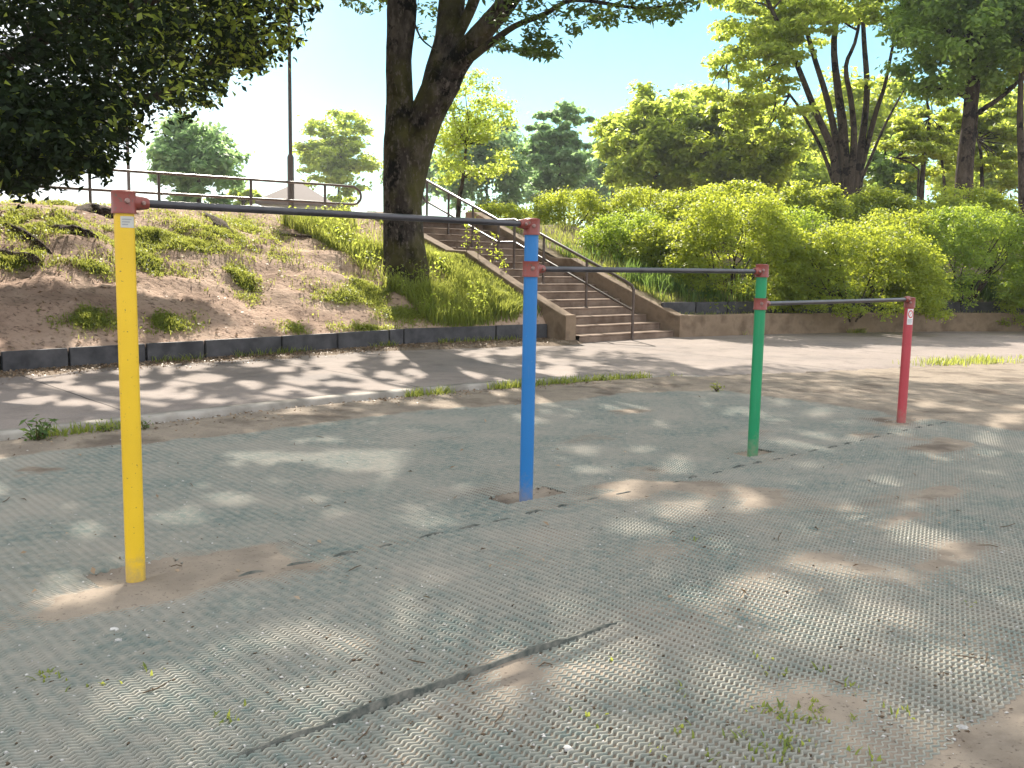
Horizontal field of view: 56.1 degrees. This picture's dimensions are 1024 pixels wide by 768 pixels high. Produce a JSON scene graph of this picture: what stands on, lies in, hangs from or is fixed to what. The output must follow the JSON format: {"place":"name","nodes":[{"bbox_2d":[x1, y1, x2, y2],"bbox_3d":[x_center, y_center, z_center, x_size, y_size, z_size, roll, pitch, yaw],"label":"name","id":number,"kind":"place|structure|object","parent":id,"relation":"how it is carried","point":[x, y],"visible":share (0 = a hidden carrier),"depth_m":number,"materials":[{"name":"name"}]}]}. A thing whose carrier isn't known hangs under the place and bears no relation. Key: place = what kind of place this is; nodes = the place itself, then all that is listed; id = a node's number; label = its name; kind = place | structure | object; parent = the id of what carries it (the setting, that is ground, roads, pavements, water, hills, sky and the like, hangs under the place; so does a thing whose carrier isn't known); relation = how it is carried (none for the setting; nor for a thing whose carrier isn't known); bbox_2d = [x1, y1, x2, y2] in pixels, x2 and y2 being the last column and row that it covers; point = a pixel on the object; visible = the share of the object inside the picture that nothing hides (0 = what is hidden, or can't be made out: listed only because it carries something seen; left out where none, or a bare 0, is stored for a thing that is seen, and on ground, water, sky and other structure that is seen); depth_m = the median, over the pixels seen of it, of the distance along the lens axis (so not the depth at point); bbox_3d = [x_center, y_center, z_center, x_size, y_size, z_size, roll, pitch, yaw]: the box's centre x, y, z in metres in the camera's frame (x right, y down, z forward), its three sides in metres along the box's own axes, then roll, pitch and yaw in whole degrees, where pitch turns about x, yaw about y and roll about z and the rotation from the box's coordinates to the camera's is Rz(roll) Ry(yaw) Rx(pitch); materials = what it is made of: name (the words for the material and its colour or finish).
{"place":"outdoors","nodes":[
{"label":"outdoors","id":0,"kind":"place"},
{"bbox_2d":[0,197,459,338],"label":"grass","id":1,"kind":"structure","parent":0,"point":[184,239],"depth_m":14.50,"materials":[{"name":"green plant"}]},
{"bbox_2d":[0,202,545,351],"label":"hill","id":2,"kind":"structure","parent":0,"point":[166,294],"depth_m":13.38,"materials":[{"name":"brown soil"}]},
{"bbox_2d":[0,249,42,264],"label":"exposed root","id":3,"kind":"object","parent":2,"relation":"on","point":[36,258],"visible":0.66,"depth_m":12.44,"materials":[{"name":"brown plant"}]},
{"bbox_2d":[5,221,51,253],"bbox_3d":[-6.809,-2.043,13.339,1.517,0.480,0.138,7,10,39],"label":"exposed root","id":4,"kind":"object","parent":2,"relation":"on","point":[36,241],"visible":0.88,"depth_m":13.06,"materials":[{"name":"brown plant"}]},
{"bbox_2d":[45,224,98,238],"bbox_3d":[-6.266,-2.149,13.695,0.728,0.259,0.287,1,7,0],"label":"exposed root","id":5,"kind":"object","parent":2,"relation":"on","point":[72,228],"visible":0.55,"depth_m":13.62,"materials":[{"name":"brown plant"}]},
{"bbox_2d":[71,203,113,217],"bbox_3d":[-6.820,-2.797,15.557,0.842,0.306,0.891,-5,9,-37],"label":"exposed root","id":6,"kind":"object","parent":2,"relation":"on","point":[100,209],"visible":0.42,"depth_m":15.65,"materials":[{"name":"brown plant"}]},
{"bbox_2d":[126,64,130,189],"bbox_3d":[-12.129,-8.044,30.248,0.480,6.590,0.468,1,7,0],"label":"utility pole","id":7,"kind":"object","parent":2,"relation":"on","point":[128,180],"depth_m":30.39,"materials":[{"name":"metal"}]},
{"bbox_2d":[0,0,323,209],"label":"broadleaf tree","id":8,"kind":"object","parent":2,"relation":"on","point":[52,129],"visible":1,"depth_m":9.56,"materials":[{"name":"green plant"}]},
{"bbox_2d":[0,202,361,349],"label":"slope litter","id":9,"kind":"object","parent":2,"relation":"on","point":[147,296],"visible":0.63,"depth_m":12.76,"materials":[{"name":"green plant"}]},
{"bbox_2d":[28,169,361,209],"bbox_3d":[-10.789,-3.405,16.554,18.538,1.149,0.060,-5,9,-38],"label":"guard rail","id":10,"kind":"object","parent":2,"relation":"on","point":[159,193],"visible":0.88,"depth_m":20.09,"materials":[{"name":"grey metal"}]},
{"bbox_2d":[1,205,432,339],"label":"clods","id":11,"kind":"object","parent":2,"relation":"on","point":[236,288],"visible":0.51,"depth_m":13.91,"materials":[{"name":"brown soil"}]},
{"bbox_2d":[203,212,237,239],"bbox_3d":[-5.226,-2.802,16.980,0.214,0.583,2.624,-3,8,-28],"label":"exposed root","id":12,"kind":"object","parent":2,"relation":"on","point":[218,221],"visible":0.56,"depth_m":16.57,"materials":[{"name":"brown plant"}]},
{"bbox_2d":[282,0,297,207],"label":"utility pole","id":13,"kind":"object","parent":2,"relation":"on","point":[290,171],"visible":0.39,"depth_m":24.39,"materials":[{"name":"metal"}]},
{"bbox_2d":[269,233,311,237],"bbox_3d":[-3.908,-2.670,17.284,0.941,0.076,0.122,-2,8,-25],"label":"exposed root","id":14,"kind":"object","parent":2,"relation":"on","point":[301,235],"visible":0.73,"depth_m":17.25,"materials":[{"name":"brown plant"}]},
{"bbox_2d":[339,0,715,284],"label":"zelkova tree","id":15,"kind":"object","parent":2,"relation":"on","point":[412,128],"visible":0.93,"depth_m":15.89,"materials":[{"name":"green plant"}]},
{"bbox_2d":[255,184,337,209],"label":"house","id":16,"kind":"structure","parent":0,"point":[302,192],"depth_m":47.79,"materials":[{"name":"tile"}]},
{"bbox_2d":[273,202,542,326],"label":"tall grass","id":17,"kind":"structure","parent":0,"point":[500,294],"depth_m":16.13,"materials":[{"name":"green plant"}]},
{"bbox_2d":[496,249,508,271],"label":"weed stalk","id":18,"kind":"object","parent":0,"point":[502,264],"visible":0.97,"depth_m":17.73,"materials":[{"name":"green plant"}]},
{"bbox_2d":[0,0,1017,227],"label":"sky","id":19,"kind":"structure","parent":0,"point":[341,64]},
{"bbox_2d":[0,336,1023,767],"bbox_3d":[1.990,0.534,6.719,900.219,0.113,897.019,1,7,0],"label":"ground","id":20,"kind":"structure","parent":0,"point":[984,394],"depth_m":4.33,"materials":[{"name":"soil"}]},
{"bbox_2d":[0,348,67,370],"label":"edging board","id":21,"kind":"object","parent":20,"relation":"on","point":[32,359],"visible":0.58,"depth_m":10.45,"materials":[{"name":"concrete"}]},
{"bbox_2d":[19,414,58,440],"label":"weed plant","id":22,"kind":"object","parent":20,"relation":"on","point":[40,432],"visible":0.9,"depth_m":6.78,"materials":[{"name":"green plant"}]},
{"bbox_2d":[68,344,144,365],"bbox_3d":[-4.665,-0.277,11.089,0.063,0.334,0.863,8,10,44],"label":"edging board","id":23,"kind":"object","parent":20,"relation":"on","point":[93,355],"visible":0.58,"depth_m":10.95,"materials":[{"name":"concrete"}]},
{"bbox_2d":[141,420,153,429],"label":"weed plant","id":24,"kind":"object","parent":20,"relation":"on","point":[147,425],"visible":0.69,"depth_m":7.29,"materials":[{"name":"green plant"}]},
{"bbox_2d":[146,341,203,361],"bbox_3d":[-4.090,-0.343,11.670,0.060,0.337,0.717,8,10,44],"label":"edging board","id":25,"kind":"object","parent":20,"relation":"on","point":[158,351],"visible":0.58,"depth_m":11.62,"materials":[{"name":"concrete"}]},
{"bbox_2d":[204,336,280,357],"bbox_3d":[-3.451,-0.420,12.346,0.062,0.340,1.091,8,10,42],"label":"edging board","id":26,"kind":"object","parent":20,"relation":"on","point":[221,347],"visible":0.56,"depth_m":12.27,"materials":[{"name":"concrete"}]},
{"bbox_2d":[281,333,336,351],"bbox_3d":[-2.764,-0.505,13.093,0.060,0.343,0.886,8,10,42],"label":"edging board","id":27,"kind":"object","parent":20,"relation":"on","point":[327,341],"visible":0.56,"depth_m":13.06,"materials":[{"name":"concrete"}]},
{"bbox_2d":[0,375,704,440],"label":"kerb","id":28,"kind":"structure","parent":20,"relation":"on","point":[17,433],"depth_m":8.41,"materials":[{"name":"concrete"}]},
{"bbox_2d":[336,330,388,348],"bbox_3d":[-2.139,-0.584,13.783,0.060,0.346,0.923,8,10,41],"label":"edging board","id":29,"kind":"object","parent":20,"relation":"on","point":[354,339],"visible":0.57,"depth_m":13.72,"materials":[{"name":"concrete"}]},
{"bbox_2d":[388,329,402,344],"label":"edging board","id":30,"kind":"object","parent":20,"relation":"on","point":[395,335],"visible":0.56,"depth_m":14.21,"materials":[{"name":"plastic"}]},
{"bbox_2d":[0,389,810,531],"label":"rubber mat","id":31,"kind":"object","parent":20,"relation":"on","point":[238,463],"visible":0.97,"depth_m":6.65,"materials":[{"name":"grey rubber"}]},
{"bbox_2d":[403,326,494,343],"bbox_3d":[-0.954,-0.706,14.878,1.693,0.352,0.062,-5,9,-37],"label":"edging board","id":32,"kind":"object","parent":20,"relation":"on","point":[419,335],"visible":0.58,"depth_m":14.78,"materials":[{"name":"plastic"}]},
{"bbox_2d":[0,402,946,627],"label":"rubber mat","id":33,"kind":"object","parent":20,"relation":"on","point":[361,518],"visible":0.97,"depth_m":5.29,"materials":[{"name":"grey rubber"}]},
{"bbox_2d":[0,337,1003,599],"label":"leaf litter","id":34,"kind":"object","parent":20,"relation":"on","point":[36,371],"visible":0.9,"depth_m":11.13,"materials":[{"name":"brown plant"}]},
{"bbox_2d":[3,398,1014,739],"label":"twigs","id":35,"kind":"object","parent":20,"relation":"on","point":[543,662],"visible":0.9,"depth_m":3.20,"materials":[{"name":"brown wood"}]},
{"bbox_2d":[0,421,1023,767],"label":"rubber mat","id":36,"kind":"object","parent":20,"relation":"on","point":[238,617],"visible":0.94,"depth_m":3.62,"materials":[{"name":"grey rubber"}]},
{"bbox_2d":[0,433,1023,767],"bbox_3d":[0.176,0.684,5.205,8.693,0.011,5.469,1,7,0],"label":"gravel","id":37,"kind":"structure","parent":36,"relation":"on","point":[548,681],"depth_m":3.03,"materials":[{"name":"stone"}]},
{"bbox_2d":[0,445,1023,767],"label":"crumbs","id":38,"kind":"object","parent":20,"relation":"on","point":[540,693],"visible":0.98,"depth_m":2.98,"materials":[{"name":"gravel"}]},
{"bbox_2d":[110,190,915,582],"bbox_3d":[0.938,-0.160,6.083,6.761,1.693,0.133,-5,10,-42],"label":"horizontal bar","id":39,"kind":"object","parent":20,"relation":"on","point":[126,204],"visible":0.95,"depth_m":4.58,"materials":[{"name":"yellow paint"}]},
{"bbox_2d":[495,324,546,339],"bbox_3d":[0.151,-0.794,15.714,1.024,0.355,0.066,-4,9,-36],"label":"edging board","id":40,"kind":"object","parent":20,"relation":"on","point":[502,331],"visible":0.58,"depth_m":15.59,"materials":[{"name":"plastic"}]},
{"bbox_2d":[367,211,683,342],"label":"staircase","id":41,"kind":"structure","parent":20,"relation":"on","point":[566,315],"depth_m":17.93,"materials":[{"name":"concrete"}]},
{"bbox_2d":[487,232,498,263],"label":"weed stalk","id":42,"kind":"object","parent":41,"relation":"on","point":[493,234],"visible":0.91,"depth_m":17.79,"materials":[{"name":"green plant"}]},
{"bbox_2d":[422,179,634,339],"bbox_3d":[0.067,-2.566,18.643,0.088,3.055,6.169,-6,10,-42],"label":"stair handrail","id":43,"kind":"object","parent":41,"relation":"on","point":[544,260],"visible":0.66,"depth_m":18.10,"materials":[{"name":"grey metal"}]},
{"bbox_2d":[27,310,1023,437],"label":"weeds","id":44,"kind":"object","parent":20,"relation":"on","point":[946,362],"visible":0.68,"depth_m":11.01,"materials":[{"name":"green plant"}]},
{"bbox_2d":[199,477,1023,767],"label":"rubber mat","id":45,"kind":"object","parent":20,"relation":"on","point":[976,510],"visible":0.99,"depth_m":3.17,"materials":[{"name":"grey rubber"}]},
{"bbox_2d":[25,536,976,767],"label":"sprouts","id":46,"kind":"object","parent":45,"relation":"on","point":[780,736],"visible":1,"depth_m":2.86,"materials":[{"name":"green plant"}]},
{"bbox_2d":[709,382,724,391],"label":"weed plant","id":47,"kind":"object","parent":20,"relation":"on","point":[714,386],"visible":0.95,"depth_m":10.19,"materials":[{"name":"green plant"}]},
{"bbox_2d":[680,312,1023,336],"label":"planter wall","id":48,"kind":"structure","parent":20,"relation":"on","point":[700,325],"depth_m":19.28,"materials":[{"name":"concrete"}]},
{"bbox_2d":[0,331,1023,429],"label":"path","id":49,"kind":"structure","parent":0,"point":[92,394],"depth_m":11.75,"materials":[{"name":"beige concrete"}]},
{"bbox_2d":[0,338,583,377],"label":"dirt","id":50,"kind":"structure","parent":49,"relation":"on","point":[538,343],"depth_m":13.41,"materials":[{"name":"brown soil"}]},
{"bbox_2d":[506,219,1023,313],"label":"terrain","id":51,"kind":"structure","parent":0,"point":[550,250],"depth_m":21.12,"materials":[{"name":"green plant"}]},
{"bbox_2d":[140,109,255,204],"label":"broadleaf tree","id":52,"kind":"object","parent":51,"relation":"on","point":[187,148],"visible":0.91,"depth_m":43.81,"materials":[{"name":"green plant"}]},
{"bbox_2d":[226,188,263,204],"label":"broadleaf tree","id":53,"kind":"object","parent":51,"relation":"on","point":[255,192],"visible":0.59,"depth_m":56.47,"materials":[{"name":"green plant"}]},
{"bbox_2d":[284,108,382,210],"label":"broadleaf tree","id":54,"kind":"object","parent":51,"relation":"on","point":[329,155],"visible":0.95,"depth_m":75.00,"materials":[{"name":"green plant"}]},
{"bbox_2d":[379,153,442,205],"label":"broadleaf tree","id":55,"kind":"object","parent":51,"relation":"on","point":[431,188],"visible":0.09,"depth_m":83.47,"materials":[{"name":"green plant"}]},
{"bbox_2d":[430,67,526,216],"bbox_3d":[-1.154,-6.286,26.386,2.973,4.685,3.072,4,8,18],"label":"young tree","id":56,"kind":"object","parent":51,"relation":"on","point":[465,125],"visible":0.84,"depth_m":26.08,"materials":[{"name":"green plant"}]},
{"bbox_2d":[426,114,538,214],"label":"broadleaf tree","id":57,"kind":"object","parent":51,"relation":"on","point":[507,186],"visible":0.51,"depth_m":61.36,"materials":[{"name":"green plant"}]},
{"bbox_2d":[463,196,533,219],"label":"azalea bush","id":58,"kind":"object","parent":51,"relation":"on","point":[510,211],"visible":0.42,"depth_m":25.17,"materials":[{"name":"green plant"}]},
{"bbox_2d":[514,98,597,224],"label":"broadleaf tree","id":59,"kind":"object","parent":51,"relation":"on","point":[548,151],"visible":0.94,"depth_m":53.73,"materials":[{"name":"green plant"}]},
{"bbox_2d":[493,158,636,223],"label":"broadleaf tree","id":60,"kind":"object","parent":51,"relation":"on","point":[590,181],"visible":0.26,"depth_m":86.58,"materials":[{"name":"green plant"}]},
{"bbox_2d":[523,185,613,227],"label":"azalea bush","id":61,"kind":"object","parent":51,"relation":"on","point":[544,208],"visible":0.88,"depth_m":23.17,"materials":[{"name":"green plant"}]},
{"bbox_2d":[588,112,621,198],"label":"tree","id":62,"kind":"object","parent":51,"relation":"on","point":[599,171],"visible":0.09,"depth_m":64.22,"materials":[{"name":"green plant"}]},
{"bbox_2d":[573,200,672,266],"bbox_3d":[2.652,-3.254,20.961,2.653,1.484,2.151,1,7,0],"label":"azalea bush","id":63,"kind":"object","parent":51,"relation":"on","point":[618,229],"visible":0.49,"depth_m":20.61,"materials":[{"name":"green plant"}]},
{"bbox_2d":[597,183,691,228],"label":"azalea bush","id":64,"kind":"object","parent":51,"relation":"on","point":[628,197],"visible":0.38,"depth_m":23.23,"materials":[{"name":"green plant"}]},
{"bbox_2d":[578,79,732,209],"bbox_3d":[6.206,-9.295,41.118,6.053,7.177,6.372,-6,10,-44],"label":"broadleaf tree","id":65,"kind":"object","parent":51,"relation":"on","point":[640,133],"visible":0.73,"depth_m":39.54,"materials":[{"name":"green plant"}]},
{"bbox_2d":[619,216,707,279],"bbox_3d":[3.210,-2.830,20.140,2.012,1.352,1.784,1,7,0],"label":"azalea bush","id":66,"kind":"object","parent":51,"relation":"on","point":[641,243],"visible":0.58,"depth_m":19.85,"materials":[{"name":"green plant"}]},
{"bbox_2d":[661,302,694,314],"bbox_3d":[3.115,-1.371,17.997,0.799,0.325,0.072,-4,9,-32],"label":"edging board","id":67,"kind":"object","parent":51,"relation":"on","point":[682,307],"visible":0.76,"depth_m":17.99,"materials":[{"name":"plastic"}]},
{"bbox_2d":[648,183,742,244],"bbox_3d":[4.326,-3.996,22.661,2.344,1.609,2.120,1,7,0],"label":"azalea bush","id":68,"kind":"object","parent":51,"relation":"on","point":[665,208],"visible":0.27,"depth_m":22.27,"materials":[{"name":"green plant"}]},
{"bbox_2d":[695,302,726,314],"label":"edging board","id":69,"kind":"object","parent":51,"relation":"on","point":[700,307],"visible":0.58,"depth_m":18.39,"materials":[{"name":"plastic"}]},
{"bbox_2d":[663,80,776,197],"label":"broadleaf tree","id":70,"kind":"object","parent":51,"relation":"on","point":[698,100],"visible":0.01,"depth_m":51.82,"materials":[{"name":"green plant"}]},
{"bbox_2d":[657,186,815,313],"bbox_3d":[4.480,-2.720,19.383,3.262,2.547,2.762,1,7,0],"label":"azalea bush","id":71,"kind":"object","parent":51,"relation":"on","point":[772,223],"visible":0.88,"depth_m":18.71,"materials":[{"name":"green plant"}]},
{"bbox_2d":[689,178,791,237],"bbox_3d":[5.409,-4.263,23.623,2.758,1.643,2.346,1,7,0],"label":"azalea bush","id":72,"kind":"object","parent":51,"relation":"on","point":[730,188],"visible":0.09,"depth_m":23.12,"materials":[{"name":"green plant"}]},
{"bbox_2d":[727,301,753,313],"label":"edging board","id":73,"kind":"object","parent":51,"relation":"on","point":[739,307],"visible":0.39,"depth_m":18.79,"materials":[{"name":"concrete"}]},
{"bbox_2d":[661,90,820,228],"bbox_3d":[9.349,-8.671,39.007,5.980,6.494,5.679,-2,8,-24],"label":"broadleaf tree","id":74,"kind":"object","parent":51,"relation":"on","point":[737,157],"visible":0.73,"depth_m":37.85,"materials":[{"name":"green plant"}]},
{"bbox_2d":[766,305,791,312],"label":"edging board","id":75,"kind":"object","parent":51,"relation":"on","point":[768,311],"visible":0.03,"depth_m":19.23,"materials":[{"name":"plastic"}]},
{"bbox_2d":[545,231,1020,301],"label":"undergrowth","id":76,"kind":"object","parent":51,"relation":"on","point":[653,280],"visible":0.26,"depth_m":19.15,"materials":[{"name":"green plant"}]},
{"bbox_2d":[735,204,853,298],"bbox_3d":[5.958,-2.821,20.381,2.535,1.981,2.076,1,7,0],"label":"azalea bush","id":77,"kind":"object","parent":51,"relation":"on","point":[809,225],"visible":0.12,"depth_m":20.04,"materials":[{"name":"green plant"}]},
{"bbox_2d":[679,0,915,200],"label":"zelkova tree","id":78,"kind":"object","parent":51,"relation":"on","point":[773,35],"visible":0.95,"depth_m":32.68,"materials":[{"name":"green plant"}]},
{"bbox_2d":[792,304,824,312],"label":"edging board","id":79,"kind":"object","parent":51,"relation":"on","point":[805,310],"visible":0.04,"depth_m":19.58,"materials":[{"name":"plastic"}]},
{"bbox_2d":[774,178,859,237],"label":"azalea bush","id":80,"kind":"object","parent":51,"relation":"on","point":[801,194],"visible":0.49,"depth_m":23.57,"materials":[{"name":"green plant"}]},
{"bbox_2d":[774,147,865,210],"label":"broadleaf tree","id":81,"kind":"object","parent":51,"relation":"on","point":[811,167],"visible":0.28,"depth_m":45.03,"materials":[{"name":"green plant"}]},
{"bbox_2d":[826,303,857,312],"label":"edging board","id":82,"kind":"object","parent":51,"relation":"on","point":[829,308],"visible":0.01,"depth_m":19.82,"materials":[{"name":"plastic"}]},
{"bbox_2d":[762,217,961,323],"bbox_3d":[6.936,-2.309,19.446,4.029,2.117,2.759,1,7,0],"label":"azalea bush","id":83,"kind":"object","parent":51,"relation":"on","point":[921,268],"visible":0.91,"depth_m":18.75,"materials":[{"name":"green plant"}]},
{"bbox_2d":[791,66,940,191],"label":"broadleaf tree","id":84,"kind":"object","parent":51,"relation":"on","point":[891,93],"visible":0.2,"depth_m":48.98,"materials":[{"name":"green plant"}]},
{"bbox_2d":[859,302,890,312],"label":"edging board","id":85,"kind":"object","parent":51,"relation":"on","point":[873,308],"visible":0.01,"depth_m":20.22,"materials":[{"name":"concrete"}]},
{"bbox_2d":[842,183,924,234],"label":"azalea bush","id":86,"kind":"object","parent":51,"relation":"on","point":[865,202],"visible":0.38,"depth_m":24.11,"materials":[{"name":"green plant"}]},
{"bbox_2d":[841,201,952,296],"bbox_3d":[8.404,-2.916,20.984,2.482,2.131,2.112,1,7,0],"label":"azalea bush","id":87,"kind":"object","parent":51,"relation":"on","point":[913,225],"visible":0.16,"depth_m":20.65,"materials":[{"name":"green plant"}]},
{"bbox_2d":[864,134,931,205],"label":"broadleaf tree","id":88,"kind":"object","parent":51,"relation":"on","point":[883,168],"visible":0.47,"depth_m":42.27,"materials":[{"name":"green plant"}]},
{"bbox_2d":[871,97,962,203],"bbox_3d":[14.999,-8.031,35.391,3.583,6.104,3.444,6,9,33],"label":"maple tree","id":89,"kind":"object","parent":51,"relation":"on","point":[944,146],"visible":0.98,"depth_m":34.88,"materials":[{"name":"green plant"}]},
{"bbox_2d":[929,302,960,312],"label":"edging board","id":90,"kind":"object","parent":51,"relation":"on","point":[955,306],"visible":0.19,"depth_m":20.88,"materials":[{"name":"plastic"}]},
{"bbox_2d":[872,0,1023,202],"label":"broadleaf tree","id":91,"kind":"object","parent":51,"relation":"on","point":[964,39],"visible":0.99,"depth_m":28.32,"materials":[{"name":"green plant"}]},
{"bbox_2d":[902,200,1023,309],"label":"azalea bush","id":92,"kind":"object","parent":51,"relation":"on","point":[973,235],"visible":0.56,"depth_m":20.18,"materials":[{"name":"green plant"}]},
{"bbox_2d":[906,87,1023,214],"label":"broadleaf tree","id":93,"kind":"object","parent":51,"relation":"on","point":[935,182],"visible":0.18,"depth_m":53.55,"materials":[{"name":"green plant"}]},
{"bbox_2d":[930,101,1010,196],"bbox_3d":[18.014,-8.330,38.187,3.242,6.100,2.940,1,7,0],"label":"maple tree","id":94,"kind":"object","parent":51,"relation":"on","point":[991,121],"visible":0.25,"depth_m":37.66,"materials":[{"name":"green plant"}]},
{"bbox_2d":[918,181,1023,247],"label":"azalea bush","id":95,"kind":"object","parent":51,"relation":"on","point":[991,197],"visible":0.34,"depth_m":24.10,"materials":[{"name":"green plant"}]},
{"bbox_2d":[960,302,995,312],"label":"edging board","id":96,"kind":"object","parent":51,"relation":"on","point":[985,307],"visible":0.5,"depth_m":21.05,"materials":[{"name":"plastic"}]},
{"bbox_2d":[974,96,1023,198],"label":"maple tree","id":97,"kind":"object","parent":51,"relation":"on","point":[1003,133],"visible":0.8,"depth_m":36.93,"materials":[{"name":"green plant"}]},
{"bbox_2d":[988,246,1023,328],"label":"azalea bush","id":98,"kind":"object","parent":51,"relation":"on","point":[1010,306],"visible":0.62,"depth_m":20.65,"materials":[{"name":"green plant"}]},
{"bbox_2d":[994,24,1023,220],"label":"broadleaf tree","id":99,"kind":"object","parent":51,"relation":"on","point":[1020,137],"visible":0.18,"depth_m":28.18,"materials":[{"name":"green plant"}]},
{"bbox_2d":[996,302,1023,312],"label":"edging board","id":100,"kind":"object","parent":51,"relation":"on","point":[1021,310],"visible":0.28,"depth_m":21.21,"materials":[{"name":"plastic"}]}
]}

